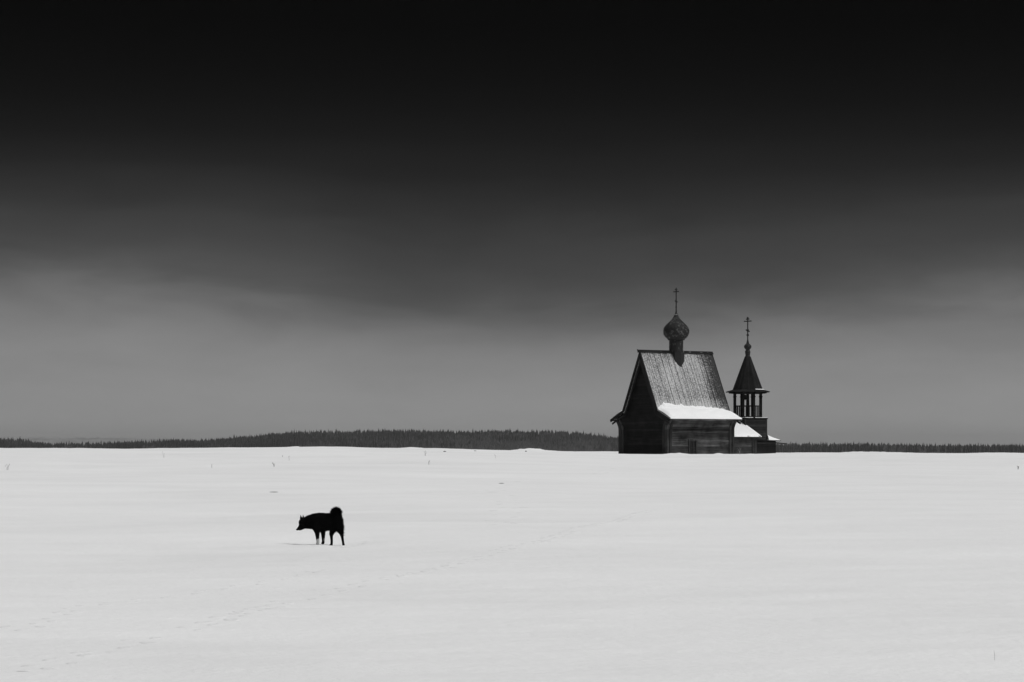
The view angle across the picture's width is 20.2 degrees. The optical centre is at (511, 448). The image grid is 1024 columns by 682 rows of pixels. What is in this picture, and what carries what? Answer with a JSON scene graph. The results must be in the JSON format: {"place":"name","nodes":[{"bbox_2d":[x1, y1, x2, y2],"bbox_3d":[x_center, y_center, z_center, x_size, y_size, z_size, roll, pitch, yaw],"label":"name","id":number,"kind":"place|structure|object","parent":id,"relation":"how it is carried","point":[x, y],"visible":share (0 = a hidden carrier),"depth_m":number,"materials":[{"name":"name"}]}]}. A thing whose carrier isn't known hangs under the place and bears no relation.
{"place":"outdoors","nodes":[
{"label":"outdoors","id":0,"kind":"place"},
{"bbox_2d":[0,446,1023,681],"bbox_3d":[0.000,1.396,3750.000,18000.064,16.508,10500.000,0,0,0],"label":"snow field","id":1,"kind":"structure","parent":0,"point":[860,566],"depth_m":40.10,"materials":[{"name":"white snow"}]},
{"bbox_2d":[5,437,203,445],"bbox_3d":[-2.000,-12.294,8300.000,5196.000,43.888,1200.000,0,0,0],"label":"distant hills","id":2,"kind":"structure","parent":1,"relation":"on","point":[84,440],"depth_m":8073.21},
{"bbox_2d":[0,569,330,630],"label":"snow tracks","id":3,"kind":"object","parent":1,"relation":"on","point":[53,621],"visible":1,"depth_m":31.04},
{"bbox_2d":[296,507,344,544],"bbox_3d":[-3.298,1.332,49.496,0.865,0.714,0.269,0,0,3],"label":"dog","id":4,"kind":"object","parent":1,"relation":"on","point":[331,522],"visible":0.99,"depth_m":49.42},
{"bbox_2d":[285,541,369,547],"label":"snow tracks","id":5,"kind":"object","parent":1,"relation":"on","point":[335,547],"visible":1,"depth_m":48.82},
{"bbox_2d":[18,510,654,670],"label":"snow tracks","id":6,"kind":"object","parent":1,"relation":"on","point":[89,653],"visible":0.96,"depth_m":30.03},
{"bbox_2d":[0,428,1023,452],"bbox_3d":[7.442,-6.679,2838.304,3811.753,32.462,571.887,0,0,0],"label":"forest","id":7,"kind":"object","parent":1,"relation":"on","point":[488,439],"visible":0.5,"depth_m":2699.18,"materials":[{"name":"black plant"}]},
{"bbox_2d":[610,288,786,453],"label":"wooden chapel","id":8,"kind":"structure","parent":1,"relation":"on","point":[675,401],"depth_m":208.97,"materials":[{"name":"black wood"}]},
{"bbox_2d":[688,439,697,453],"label":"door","id":9,"kind":"structure","parent":8,"relation":"in","point":[692,446],"depth_m":207.10,"materials":[{"name":"black wood"}]},
{"bbox_2d":[0,0,1023,446],"label":"sky","id":10,"kind":"structure","parent":0,"point":[219,219],"materials":[{"name":"grey"}]}
]}

